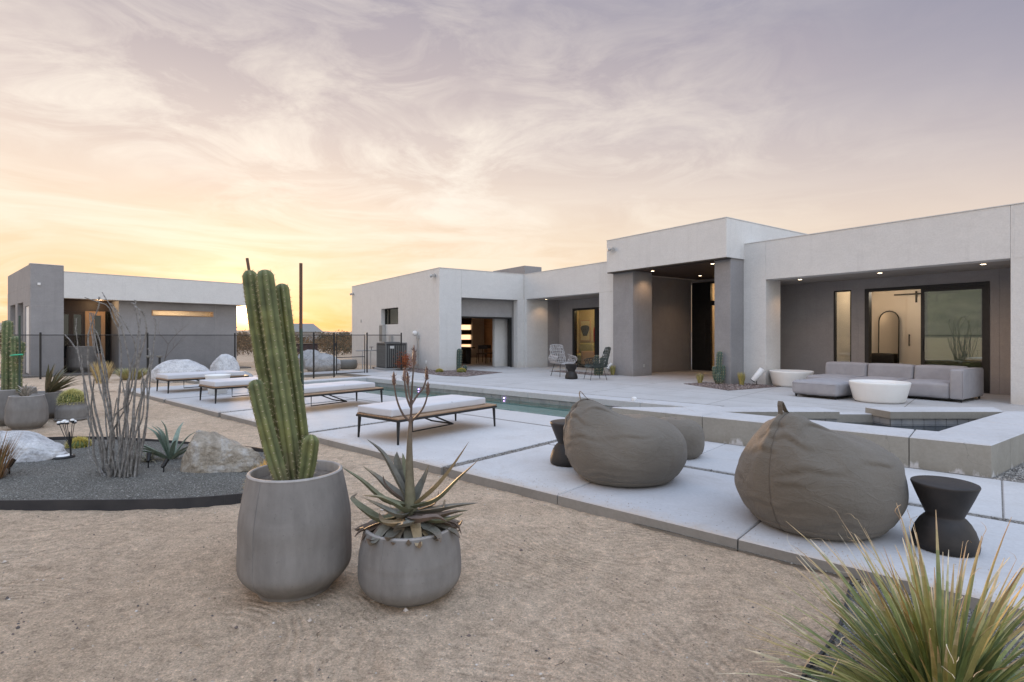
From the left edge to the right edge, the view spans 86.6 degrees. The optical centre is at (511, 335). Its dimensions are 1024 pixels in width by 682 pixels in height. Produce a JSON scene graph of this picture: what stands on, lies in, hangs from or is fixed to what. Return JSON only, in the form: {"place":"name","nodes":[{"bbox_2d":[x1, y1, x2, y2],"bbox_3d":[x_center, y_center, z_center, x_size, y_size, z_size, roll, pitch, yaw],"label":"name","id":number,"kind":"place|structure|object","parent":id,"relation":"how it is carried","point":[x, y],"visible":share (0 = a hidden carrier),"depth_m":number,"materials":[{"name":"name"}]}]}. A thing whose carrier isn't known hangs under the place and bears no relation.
{"place":"outdoors","nodes":[
{"label":"outdoors","id":0,"kind":"place"},
{"bbox_2d":[141,449,164,463],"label":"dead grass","id":1,"kind":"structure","parent":0,"point":[152,456],"depth_m":5.86,"materials":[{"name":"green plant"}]},
{"bbox_2d":[296,343,318,354],"bbox_3d":[-10.238,0.900,26.411,0.860,1.010,1.360,0,0,42],"label":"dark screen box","id":2,"kind":"object","parent":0,"point":[307,346],"visible":0.3,"depth_m":26.22,"materials":[{"name":"metal"}]},
{"bbox_2d":[0,322,691,336],"bbox_3d":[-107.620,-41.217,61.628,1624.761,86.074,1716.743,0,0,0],"label":"hills","id":3,"kind":"structure","parent":0,"point":[249,331],"depth_m":506.32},
{"bbox_2d":[0,337,849,681],"bbox_3d":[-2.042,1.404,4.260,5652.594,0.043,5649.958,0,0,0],"label":"ground","id":4,"kind":"structure","parent":0,"point":[556,565],"depth_m":2.83,"materials":[{"name":"sand"}]},
{"bbox_2d":[0,386,37,425],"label":"concrete pot","id":5,"kind":"object","parent":4,"relation":"on","point":[4,394],"visible":0.24,"depth_m":8.33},
{"bbox_2d":[0,320,26,392],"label":"column cactus","id":6,"kind":"object","parent":5,"relation":"in","point":[9,364],"depth_m":8.54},
{"bbox_2d":[10,316,22,393],"bbox_3d":[-7.627,0.333,8.366,0.218,1.271,0.093,0,0,0],"label":"garden stake","id":7,"kind":"object","parent":6,"relation":"attached to","point":[19,354],"visible":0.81,"depth_m":8.39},
{"bbox_2d":[4,394,48,429],"bbox_3d":[-7.300,1.150,8.180,0.500,0.501,0.500,0,0,0],"label":"concrete pot","id":8,"kind":"object","parent":4,"relation":"on","point":[31,411],"visible":0.98,"depth_m":8.01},
{"bbox_2d":[16,383,39,395],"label":"silvery succulent","id":9,"kind":"object","parent":8,"relation":"on","point":[26,391],"visible":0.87,"depth_m":8.15,"materials":[{"name":"green plant"}]},
{"bbox_2d":[38,390,63,417],"bbox_3d":[-7.931,1.180,9.250,0.541,0.441,0.540,0,0,0],"label":"concrete pot","id":10,"kind":"object","parent":4,"relation":"on","point":[51,397],"visible":0.13,"depth_m":9.12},
{"bbox_2d":[45,364,81,392],"bbox_3d":[-7.671,0.740,9.319,0.547,0.539,0.779,0,0,0],"label":"sword agave","id":11,"kind":"object","parent":10,"relation":"on","point":[55,385],"visible":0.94,"depth_m":9.22,"materials":[{"name":"green plant"}]},
{"bbox_2d":[53,402,89,421],"bbox_3d":[-7.300,1.250,9.020,0.472,0.300,0.472,0,0,0],"label":"concrete pot","id":12,"kind":"object","parent":4,"relation":"on","point":[68,412],"visible":0.75,"depth_m":8.85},
{"bbox_2d":[56,388,86,404],"bbox_3d":[-7.300,1.018,9.022,0.462,0.302,0.466,0,0,0],"label":"barrel cactus","id":13,"kind":"object","parent":12,"relation":"in","point":[71,395],"visible":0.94,"depth_m":8.92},
{"bbox_2d":[66,346,96,372],"bbox_3d":[-15.794,0.876,19.950,0.901,0.951,0.901,0,0,0],"label":"concrete pot","id":14,"kind":"object","parent":4,"relation":"on","point":[72,362],"visible":0.76,"depth_m":19.59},
{"bbox_2d":[90,360,115,382],"bbox_3d":[-12.047,1.064,15.966,0.713,0.682,0.714,0,0,0],"label":"grass tuft","id":15,"kind":"object","parent":4,"relation":"on","point":[109,368],"visible":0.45,"depth_m":15.86,"materials":[{"name":"yellow plant"}]},
{"bbox_2d":[0,263,250,377],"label":"guest house","id":16,"kind":"structure","parent":4,"relation":"on","point":[50,302],"depth_m":20.76,"materials":[{"name":"grey paint"}]},
{"bbox_2d":[25,306,28,373],"bbox_3d":[-16.733,0.160,18.764,0.855,2.320,0.142,0,0,42],"label":"window","id":17,"kind":"structure","parent":16,"relation":"in","point":[27,308],"depth_m":18.86,"materials":[{"name":"glass"}]},
{"bbox_2d":[64,312,70,369],"bbox_3d":[-16.566,0.208,20.128,0.050,2.165,0.368,0,0,42],"label":"glazed door","id":18,"kind":"structure","parent":16,"relation":"in","point":[67,315],"depth_m":20.16,"materials":[{"name":"black glass"}]},
{"bbox_2d":[71,312,83,345],"bbox_3d":[-16.318,0.208,20.405,0.050,2.165,0.368,0,0,42],"label":"glazed door","id":19,"kind":"structure","parent":16,"relation":"in","point":[80,320],"depth_m":20.43,"materials":[{"name":"grey glass"}]},
{"bbox_2d":[85,311,104,366],"bbox_3d":[-15.936,0.183,20.786,0.114,2.195,0.615,0,0,42],"label":"timber door","id":20,"kind":"structure","parent":16,"relation":"in","point":[99,321],"depth_m":20.86,"materials":[{"name":"brown wood"}]},
{"bbox_2d":[152,310,212,316],"bbox_3d":[-13.390,-0.880,22.122,0.200,0.216,2.236,0,0,42],"label":"strip window","id":21,"kind":"structure","parent":16,"relation":"in","point":[184,313],"depth_m":22.15,"materials":[{"name":"yellow glass"}]},
{"bbox_2d":[115,368,147,379],"bbox_3d":[-12.081,1.207,17.282,1.184,0.396,1.180,0,0,0],"label":"grass tuft","id":22,"kind":"object","parent":4,"relation":"on","point":[125,373],"visible":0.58,"depth_m":17.15,"materials":[{"name":"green plant"}]},
{"bbox_2d":[0,436,262,510],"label":"steel edging","id":23,"kind":"object","parent":4,"relation":"on","point":[118,504],"visible":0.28,"depth_m":4.38,"materials":[{"name":"metal"}]},
{"bbox_2d":[0,439,266,499],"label":"gravel bed","id":24,"kind":"object","parent":4,"relation":"on","point":[88,466],"visible":0.52,"depth_m":5.07,"materials":[{"name":"gravel"}]},
{"bbox_2d":[7,458,15,473],"bbox_3d":[-4.891,1.303,5.309,0.060,0.214,0.084,0,0,44],"label":"path spotlight","id":25,"kind":"object","parent":24,"relation":"on","point":[12,463],"visible":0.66,"depth_m":5.30,"materials":[{"name":"black metal"}]},
{"bbox_2d":[0,429,29,478],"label":"grass tuft","id":26,"kind":"object","parent":24,"relation":"on","point":[3,454],"visible":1,"depth_m":5.15,"materials":[{"name":"brown plant"}]},
{"bbox_2d":[0,430,67,463],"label":"boulder","id":27,"kind":"object","parent":24,"relation":"on","point":[42,448],"visible":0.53,"depth_m":5.90,"materials":[{"name":"white stone"}]},
{"bbox_2d":[51,453,75,459],"bbox_3d":[-4.980,1.342,6.020,0.230,0.056,0.230,0,0,0],"label":"disc light","id":28,"kind":"object","parent":24,"relation":"on","point":[65,456],"visible":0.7,"depth_m":5.96,"materials":[{"name":"white metal"}]},
{"bbox_2d":[56,419,76,455],"bbox_3d":[-4.946,1.169,6.021,0.264,0.504,0.132,0,0,0],"label":"stake light","id":29,"kind":"object","parent":24,"relation":"on","point":[68,435],"visible":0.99,"depth_m":6.03,"materials":[{"name":"black metal"}]},
{"bbox_2d":[64,436,91,448],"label":"barrel cactus","id":30,"kind":"object","parent":24,"relation":"on","point":[80,442],"visible":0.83,"depth_m":6.57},
{"bbox_2d":[65,292,156,477],"bbox_3d":[-3.969,0.496,5.292,1.069,1.846,0.475,0,0,0],"label":"ocotillo","id":31,"kind":"object","parent":24,"relation":"on","point":[128,465],"visible":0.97,"depth_m":5.25,"materials":[{"name":"grey plant"}]},
{"bbox_2d":[145,452,151,467],"bbox_3d":[-3.765,1.312,5.632,0.060,0.196,0.082,0,0,-25],"label":"path spotlight","id":32,"kind":"object","parent":24,"relation":"on","point":[148,457],"visible":0.9,"depth_m":5.62,"materials":[{"name":"black metal"}]},
{"bbox_2d":[128,422,194,458],"bbox_3d":[-3.757,1.160,5.942,0.795,0.458,0.711,0,0,25],"label":"blue agave","id":33,"kind":"object","parent":24,"relation":"on","point":[163,439],"visible":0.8,"depth_m":6.01,"materials":[{"name":"green plant"}]},
{"bbox_2d":[161,458,168,471],"bbox_3d":[-3.455,1.317,5.412,0.060,0.186,0.081,0,0,21],"label":"path spotlight","id":34,"kind":"object","parent":24,"relation":"on","point":[165,462],"visible":0.94,"depth_m":5.40,"materials":[{"name":"black metal"}]},
{"bbox_2d":[180,430,263,472],"bbox_3d":[-2.943,1.317,5.570,0.868,0.664,0.612,0,0,5],"label":"boulder","id":35,"kind":"object","parent":24,"relation":"on","point":[210,452],"visible":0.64,"depth_m":5.35,"materials":[{"name":"beige stone"}]},
{"bbox_2d":[153,315,188,361],"bbox_3d":[-12.704,0.313,20.278,1.094,2.191,1.021,0,0,0],"label":"bare sapling","id":36,"kind":"object","parent":4,"relation":"on","point":[172,338],"visible":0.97,"depth_m":20.39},
{"bbox_2d":[0,328,351,355],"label":"desert scrub","id":37,"kind":"object","parent":4,"relation":"on","point":[325,342],"visible":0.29,"depth_m":41.37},
{"bbox_2d":[151,359,209,382],"bbox_3d":[-10.030,1.186,16.513,1.626,0.922,1.111,0,0,-17],"label":"boulder","id":38,"kind":"object","parent":4,"relation":"on","point":[178,365],"visible":0.53,"depth_m":16.16,"materials":[{"name":"white stone"}]},
{"bbox_2d":[39,332,401,378],"bbox_3d":[-5.654,0.662,11.412,22.258,1.525,15.458,0,0,42],"label":"pool fence","id":39,"kind":"object","parent":4,"relation":"on","point":[40,354],"visible":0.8,"depth_m":18.26,"materials":[{"name":"black metal"}]},
{"bbox_2d":[210,354,239,370],"bbox_3d":[-9.391,1.180,17.797,0.888,1.153,0.850,0,0,-23],"label":"boulder","id":40,"kind":"object","parent":4,"relation":"on","point":[221,362],"visible":0.47,"depth_m":17.58,"materials":[{"name":"white stone"}]},
{"bbox_2d":[236,460,351,601],"bbox_3d":[-1.200,1.073,3.020,0.595,0.656,0.596,0,0,0],"label":"concrete pot","id":41,"kind":"object","parent":4,"relation":"on","point":[294,540],"visible":0.95,"depth_m":2.78,"materials":[{"name":"concrete"}]},
{"bbox_2d":[242,269,319,480],"bbox_3d":[-1.276,0.238,2.988,0.499,1.229,0.288,0,0,0],"label":"column cactus","id":42,"kind":"object","parent":41,"relation":"in","point":[290,445],"depth_m":2.94,"materials":[{"name":"plant"}]},
{"bbox_2d":[299,263,303,392],"bbox_3d":[-1.204,0.215,3.114,0.023,1.261,0.059,0,0,-41],"label":"garden stake","id":43,"kind":"object","parent":41,"relation":"in","point":[301,316],"visible":0.74,"depth_m":3.11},
{"bbox_2d":[294,324,322,341],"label":"distant house","id":44,"kind":"structure","parent":4,"relation":"on","point":[309,329],"depth_m":90.11,"materials":[{"name":"grey paint"}]},
{"bbox_2d":[298,350,320,368],"bbox_3d":[-8.488,1.114,23.014,1.123,1.023,1.223,0,0,38],"label":"boulder","id":45,"kind":"object","parent":4,"relation":"on","point":[307,354],"visible":0.2,"depth_m":22.62,"materials":[{"name":"grey stone"}]},
{"bbox_2d":[305,353,340,371],"bbox_3d":[-7.456,1.142,21.480,1.349,0.885,1.224,0,0,-17],"label":"boulder","id":46,"kind":"object","parent":4,"relation":"on","point":[323,362],"visible":0.66,"depth_m":21.06,"materials":[{"name":"grey stone"}]},
{"bbox_2d":[340,359,357,368],"bbox_3d":[-6.878,1.215,22.816,0.780,0.380,0.780,0,0,0],"label":"fire bowl","id":47,"kind":"object","parent":4,"relation":"on","point":[349,363],"visible":0.91,"depth_m":22.50,"materials":[{"name":"grey concrete"}]},
{"bbox_2d":[355,347,375,368],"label":"plumbing pipes","id":48,"kind":"object","parent":4,"relation":"on","point":[370,356],"visible":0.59,"depth_m":22.42,"materials":[{"name":"grey plastic"}]},
{"bbox_2d":[358,513,460,607],"bbox_3d":[-0.555,1.213,2.970,0.555,0.376,0.555,0,0,0],"label":"concrete pot","id":49,"kind":"object","parent":4,"relation":"on","point":[400,573],"visible":0.79,"depth_m":2.74,"materials":[{"name":"concrete"}]},
{"bbox_2d":[342,346,476,548],"bbox_3d":[-0.564,0.566,2.962,0.568,1.026,0.600,0,0,-40],"label":"flowering aloe","id":50,"kind":"object","parent":49,"relation":"on","point":[407,516],"visible":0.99,"depth_m":2.92,"materials":[{"name":"green plant"}]},
{"bbox_2d":[0,454,847,681],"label":"loose pebbles","id":51,"kind":"object","parent":4,"relation":"on","point":[310,620],"visible":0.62,"depth_m":2.65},
{"bbox_2d":[304,376,721,416],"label":"swimming pool","id":52,"kind":"structure","parent":4,"relation":"in","point":[547,397],"depth_m":12.80,"materials":[{"name":"concrete"}]},
{"bbox_2d":[364,386,570,408],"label":"pool water","id":53,"kind":"structure","parent":52,"relation":"in","point":[500,403],"depth_m":12.97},
{"bbox_2d":[122,384,1023,622],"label":"pool deck","id":54,"kind":"structure","parent":4,"relation":"on","point":[690,496],"depth_m":4.68,"materials":[{"name":"concrete"}]},
{"bbox_2d":[156,370,248,393],"bbox_3d":[-7.509,1.108,13.239,0.860,0.425,1.800,0,0,42],"label":"sun lounger","id":55,"kind":"object","parent":54,"relation":"on","point":[182,376],"visible":0.86,"depth_m":12.80,"materials":[{"name":"fabric"}]},
{"bbox_2d":[205,374,230,393],"bbox_3d":[-6.662,1.104,12.310,0.524,0.432,0.524,0,0,0],"label":"tub table","id":56,"kind":"object","parent":54,"relation":"on","point":[216,376],"visible":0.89,"depth_m":12.14,"materials":[{"name":"white"}]},
{"bbox_2d":[199,377,257,403],"bbox_3d":[-5.450,1.108,11.431,0.860,0.426,1.800,0,0,42],"label":"sun lounger","id":57,"kind":"object","parent":54,"relation":"on","point":[227,383],"visible":0.49,"depth_m":10.83,"materials":[{"name":"fabric"}]},
{"bbox_2d":[304,381,383,405],"bbox_3d":[-3.356,1.108,9.994,0.860,0.425,1.800,0,0,39],"label":"sun lounger","id":58,"kind":"object","parent":54,"relation":"on","point":[327,388],"visible":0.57,"depth_m":9.88,"materials":[{"name":"fabric"}]},
{"bbox_2d":[356,394,496,444],"bbox_3d":[-1.121,1.108,7.466,0.860,0.426,1.800,0,0,40],"label":"sun lounger","id":59,"kind":"object","parent":54,"relation":"on","point":[438,406],"visible":0.94,"depth_m":7.12,"materials":[{"name":"fabric"}]},
{"bbox_2d":[550,419,571,466],"bbox_3d":[0.575,1.104,5.600,0.369,0.432,0.369,0,0,-43],"label":"hourglass table","id":60,"kind":"object","parent":54,"relation":"on","point":[558,456],"visible":0.5,"depth_m":5.49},
{"bbox_2d":[165,393,1023,538],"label":"joint gravel","id":61,"kind":"structure","parent":54,"relation":"on","point":[540,444],"depth_m":5.49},
{"bbox_2d":[563,391,686,486],"bbox_3d":[1.037,0.918,5.046,1.125,0.803,1.030,0,0,-4],"label":"bean bag","id":62,"kind":"object","parent":54,"relation":"on","point":[604,445],"visible":1,"depth_m":4.67,"materials":[{"name":"beige fabric"}]},
{"bbox_2d":[660,417,704,458],"bbox_3d":[1.798,1.119,5.985,0.613,0.412,0.618,0,0,33],"label":"bean pouf","id":63,"kind":"object","parent":54,"relation":"on","point":[692,431],"visible":0.5,"depth_m":5.75,"materials":[{"name":"beige fabric"}]},
{"bbox_2d":[612,407,1023,477],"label":"raised spa","id":64,"kind":"object","parent":54,"relation":"on","point":[988,442],"visible":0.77,"depth_m":6.29,"materials":[{"name":"concrete"}]},
{"bbox_2d":[840,422,953,430],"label":"spa water","id":65,"kind":"structure","parent":64,"relation":"in","point":[933,428],"depth_m":7.27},
{"bbox_2d":[734,401,908,540],"bbox_3d":[2.137,0.880,3.827,1.088,0.879,1.052,0,0,-32],"label":"bean bag","id":66,"kind":"object","parent":54,"relation":"on","point":[804,476],"visible":1,"depth_m":3.44,"materials":[{"name":"beige fabric"}]},
{"bbox_2d":[890,452,904,471],"bbox_3d":[2.852,1.120,4.461,0.617,0.410,0.611,0,0,-25],"label":"bean pouf","id":67,"kind":"object","parent":54,"relation":"on","point":[900,462],"visible":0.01,"depth_m":4.27,"materials":[{"name":"beige fabric"}]},
{"bbox_2d":[910,475,980,557],"bbox_3d":[2.690,1.116,3.380,0.348,0.408,0.348,0,0,-24],"label":"hourglass table","id":68,"kind":"object","parent":54,"relation":"on","point":[950,500],"visible":0.94,"depth_m":3.28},
{"bbox_2d":[997,463,1023,480],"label":"joint gravel","id":69,"kind":"structure","parent":54,"relation":"on","point":[1012,471],"depth_m":5.28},
{"bbox_2d":[350,202,1023,404],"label":"house","id":70,"kind":"structure","parent":4,"relation":"on","point":[948,288],"depth_m":15.75,"materials":[{"name":"white paint"}]},
{"bbox_2d":[379,325,385,341],"bbox_3d":[-5.824,0.410,24.414,0.172,1.780,0.400,0,0,-35],"label":"meter box","id":71,"kind":"object","parent":70,"relation":"attached to","point":[382,333],"visible":0.84,"depth_m":24.27,"materials":[{"name":"grey plastic"}]},
{"bbox_2d":[385,308,397,324],"bbox_3d":[-5.223,-0.840,24.110,0.090,0.716,1.906,0,0,-35],"label":"window","id":72,"kind":"structure","parent":70,"relation":"in","point":[391,308],"depth_m":24.54,"materials":[{"name":"black metal"}]},
{"bbox_2d":[412,331,418,367],"bbox_3d":[-3.839,0.565,21.561,0.223,1.510,0.270,0,0,-35],"label":"wall lamp post","id":73,"kind":"object","parent":70,"relation":"attached to","point":[414,333],"depth_m":21.51,"materials":[{"name":"grey metal"}]},
{"bbox_2d":[461,318,470,346],"bbox_3d":[-4.540,-0.180,30.385,5.215,2.969,0.100,0,0,-35],"label":"garage door","id":74,"kind":"structure","parent":70,"relation":"in","point":[465,322],"depth_m":31.66,"materials":[{"name":"black glass"}]},
{"bbox_2d":[461,347,474,363],"bbox_3d":[-2.861,0.922,24.796,2.100,0.760,1.100,0,0,-35],"label":"dining table","id":75,"kind":"object","parent":70,"relation":"on","point":[466,355],"visible":0.41,"depth_m":25.04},
{"bbox_2d":[476,345,486,363],"bbox_3d":[-1.406,0.883,25.336,0.451,0.841,0.456,0,0,7],"label":"dining chair","id":76,"kind":"object","parent":70,"relation":"on","point":[482,347],"visible":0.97,"depth_m":25.51,"materials":[{"name":"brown wood"}]},
{"bbox_2d":[482,345,492,361],"bbox_3d":[-1.147,0.883,26.009,0.451,0.841,0.456,0,0,-21],"label":"dining chair","id":77,"kind":"object","parent":70,"relation":"on","point":[489,347],"visible":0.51,"depth_m":26.22,"materials":[{"name":"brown wood"}]},
{"bbox_2d":[577,343,593,364],"bbox_3d":[3.036,0.790,23.887,0.905,0.920,1.130,0,0,-35],"label":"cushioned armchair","id":78,"kind":"object","parent":70,"relation":"in","point":[586,350],"visible":0.65,"depth_m":23.48,"materials":[{"name":"brown fabric"}]},
{"bbox_2d":[580,320,590,340],"bbox_3d":[3.295,-0.205,24.438,0.035,0.950,0.660,0,0,-35],"label":"framed picture","id":79,"kind":"object","parent":70,"relation":"attached to","point":[585,330],"visible":1,"depth_m":24.40,"materials":[{"name":"yellow wood"}]},
{"bbox_2d":[572,307,598,367],"bbox_3d":[3.368,0.095,21.474,0.150,2.406,2.776,0,0,-35],"label":"sliding door","id":80,"kind":"structure","parent":70,"relation":"in","point":[596,309],"depth_m":22.06,"materials":[{"name":"black metal"}]},
{"bbox_2d":[692,282,707,370],"bbox_3d":[7.036,-0.336,20.294,0.186,3.268,0.695,0,0,-35],"label":"front door","id":81,"kind":"structure","parent":70,"relation":"in","point":[699,290],"depth_m":20.27,"materials":[{"name":"wood"}]},
{"bbox_2d":[834,290,850,361],"bbox_3d":[9.025,-0.010,14.800,0.090,2.420,0.446,0,0,-35],"label":"window","id":82,"kind":"structure","parent":70,"relation":"in","point":[835,292],"depth_m":14.94,"materials":[{"name":"black metal"}]},
{"bbox_2d":[878,310,899,363],"bbox_3d":[11.616,0.275,16.765,0.122,2.086,0.576,0,0,-35],"label":"standing mirror","id":83,"kind":"object","parent":70,"relation":"on","point":[888,329],"visible":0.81,"depth_m":16.75,"materials":[{"name":"beige mirror"}]},
{"bbox_2d":[894,291,957,364],"bbox_3d":[12.165,-0.015,16.056,0.116,2.610,1.560,0,0,-35],"label":"barn door","id":84,"kind":"structure","parent":70,"relation":"in","point":[939,306],"depth_m":15.90,"materials":[{"name":"beige"}]},
{"bbox_2d":[865,281,989,392],"bbox_3d":[10.078,0.041,13.312,0.172,2.517,2.536,0,0,-35],"label":"sliding door","id":85,"kind":"structure","parent":70,"relation":"in","point":[984,286],"depth_m":13.14,"materials":[{"name":"black metal"}]},
{"bbox_2d":[948,363,980,367],"bbox_3d":[12.146,0.965,13.551,1.800,0.510,1.700,0,0,-35],"label":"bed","id":86,"kind":"object","parent":70,"relation":"in","point":[974,365],"visible":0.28,"depth_m":13.52,"materials":[{"name":"fabric"}]},
{"bbox_2d":[799,576,852,681],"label":"steel edging","id":87,"kind":"object","parent":4,"relation":"on","point":[833,637],"visible":0.23,"depth_m":2.44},
{"bbox_2d":[635,523,1023,681],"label":"gravel bed","id":88,"kind":"object","parent":4,"relation":"on","point":[837,640],"visible":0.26,"depth_m":2.51,"materials":[{"name":"gravel"}]},
{"bbox_2d":[0,399,1023,680],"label":"loose gravel","id":89,"kind":"structure","parent":88,"relation":"on","point":[1004,475],"depth_m":4.95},
{"bbox_2d":[718,503,1023,681],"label":"desert spoon","id":90,"kind":"object","parent":88,"relation":"on","point":[945,647],"visible":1,"depth_m":1.89,"materials":[{"name":"green plant"}]},
{"bbox_2d":[372,367,501,376],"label":"red gravel","id":91,"kind":"structure","parent":0,"point":[449,373],"depth_m":19.18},
{"bbox_2d":[374,342,408,369],"bbox_3d":[-4.673,0.785,21.124,1.000,1.070,1.040,0,0,-35],"label":"air conditioner","id":92,"kind":"object","parent":91,"relation":"on","point":[386,353],"visible":0.94,"depth_m":20.76,"materials":[{"name":"grey metal"}]},
{"bbox_2d":[392,350,417,368],"bbox_3d":[-4.041,0.853,20.597,1.039,0.942,1.036,0,0,0],"label":"red shrub","id":93,"kind":"object","parent":91,"relation":"on","point":[404,362],"visible":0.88,"depth_m":20.54,"materials":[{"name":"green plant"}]},
{"bbox_2d":[456,349,467,369],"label":"cactus","id":94,"kind":"object","parent":91,"relation":"on","point":[459,359],"visible":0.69,"depth_m":20.52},
{"bbox_2d":[0,0,1023,331],"label":"sky","id":95,"kind":"structure","parent":0,"point":[353,142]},
{"bbox_2d":[552,370,596,375],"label":"red gravel","id":96,"kind":"structure","parent":0,"point":[576,372],"depth_m":19.18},
{"bbox_2d":[609,365,615,374],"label":"grass tuft","id":97,"kind":"object","parent":96,"relation":"on","point":[612,370],"visible":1,"depth_m":17.94,"materials":[{"name":"yellow plant"}]},
{"bbox_2d":[593,355,603,375],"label":"cactus","id":98,"kind":"object","parent":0,"point":[600,372],"visible":0.52,"depth_m":17.94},
{"bbox_2d":[186,358,1023,411],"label":"patio","id":99,"kind":"structure","parent":0,"point":[671,386],"depth_m":13.24,"materials":[{"name":"concrete"}]},
{"bbox_2d":[548,344,577,374],"bbox_3d":[1.612,0.806,17.627,0.843,1.032,0.752,0,0,-28],"label":"lace armchair","id":100,"kind":"object","parent":99,"relation":"on","point":[553,360],"visible":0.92,"depth_m":17.81,"materials":[{"name":"metal"}]},
{"bbox_2d":[565,363,577,378],"bbox_3d":[1.801,1.091,16.481,0.390,0.457,0.390,0,0,-25],"label":"hourglass table","id":101,"kind":"object","parent":99,"relation":"on","point":[571,373],"visible":0.99,"depth_m":16.35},
{"bbox_2d":[396,367,775,389],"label":"loose red gravel","id":102,"kind":"structure","parent":99,"relation":"on","point":[716,385],"depth_m":14.80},
{"bbox_2d":[584,347,610,380],"bbox_3d":[2.557,0.832,16.203,0.714,0.981,0.801,0,0,-12],"label":"lace armchair","id":103,"kind":"object","parent":99,"relation":"on","point":[603,363],"visible":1,"depth_m":16.14,"materials":[{"name":"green metal"}]},
{"bbox_2d":[769,369,813,386],"bbox_3d":[7.260,1.119,14.135,1.040,0.402,1.040,0,0,0],"label":"drum table","id":104,"kind":"object","parent":99,"relation":"on","point":[784,377],"visible":0.77,"depth_m":13.82,"materials":[{"name":"white"}]},
{"bbox_2d":[849,379,911,403],"bbox_3d":[7.312,1.119,10.826,1.040,0.402,1.040,0,0,0],"label":"drum table","id":105,"kind":"object","parent":99,"relation":"on","point":[880,391],"visible":1,"depth_m":10.47,"materials":[{"name":"white"}]},
{"bbox_2d":[792,361,983,402],"bbox_3d":[7.798,0.982,11.732,2.770,0.677,3.043,0,0,-35],"label":"sectional sofa","id":106,"kind":"object","parent":99,"relation":"on","point":[947,382],"visible":0.84,"depth_m":11.49,"materials":[{"name":"grey fabric"}]},
{"bbox_2d":[686,382,780,390],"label":"red gravel","id":107,"kind":"structure","parent":0,"point":[734,386],"depth_m":13.93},
{"bbox_2d":[695,374,703,382],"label":"grass tuft","id":108,"kind":"object","parent":107,"relation":"on","point":[700,378],"visible":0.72,"depth_m":14.95,"materials":[{"name":"yellow plant"}]},
{"bbox_2d":[712,351,725,383],"bbox_3d":[5.593,0.866,14.719,0.380,0.913,0.266,0,0,-16],"label":"cactus","id":109,"kind":"object","parent":107,"relation":"on","point":[718,372],"visible":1,"depth_m":14.68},
{"bbox_2d":[737,372,745,384],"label":"grass tuft","id":110,"kind":"object","parent":107,"relation":"on","point":[741,378],"visible":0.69,"depth_m":14.36,"materials":[{"name":"yellow plant"}]},
{"bbox_2d":[751,367,764,384],"bbox_3d":[6.448,1.088,14.262,0.347,0.504,0.147,0,0,33],"label":"garden floodlight","id":111,"kind":"object","parent":107,"relation":"on","point":[757,374],"visible":0.94,"depth_m":14.21,"materials":[{"name":"white metal"}]},
{"bbox_2d":[872,353,893,362],"bbox_3d":[10.982,0.916,16.280,0.635,0.772,0.620,0,0,-35],"label":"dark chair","id":112,"kind":"object","parent":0,"point":[882,357],"visible":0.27,"depth_m":16.36,"materials":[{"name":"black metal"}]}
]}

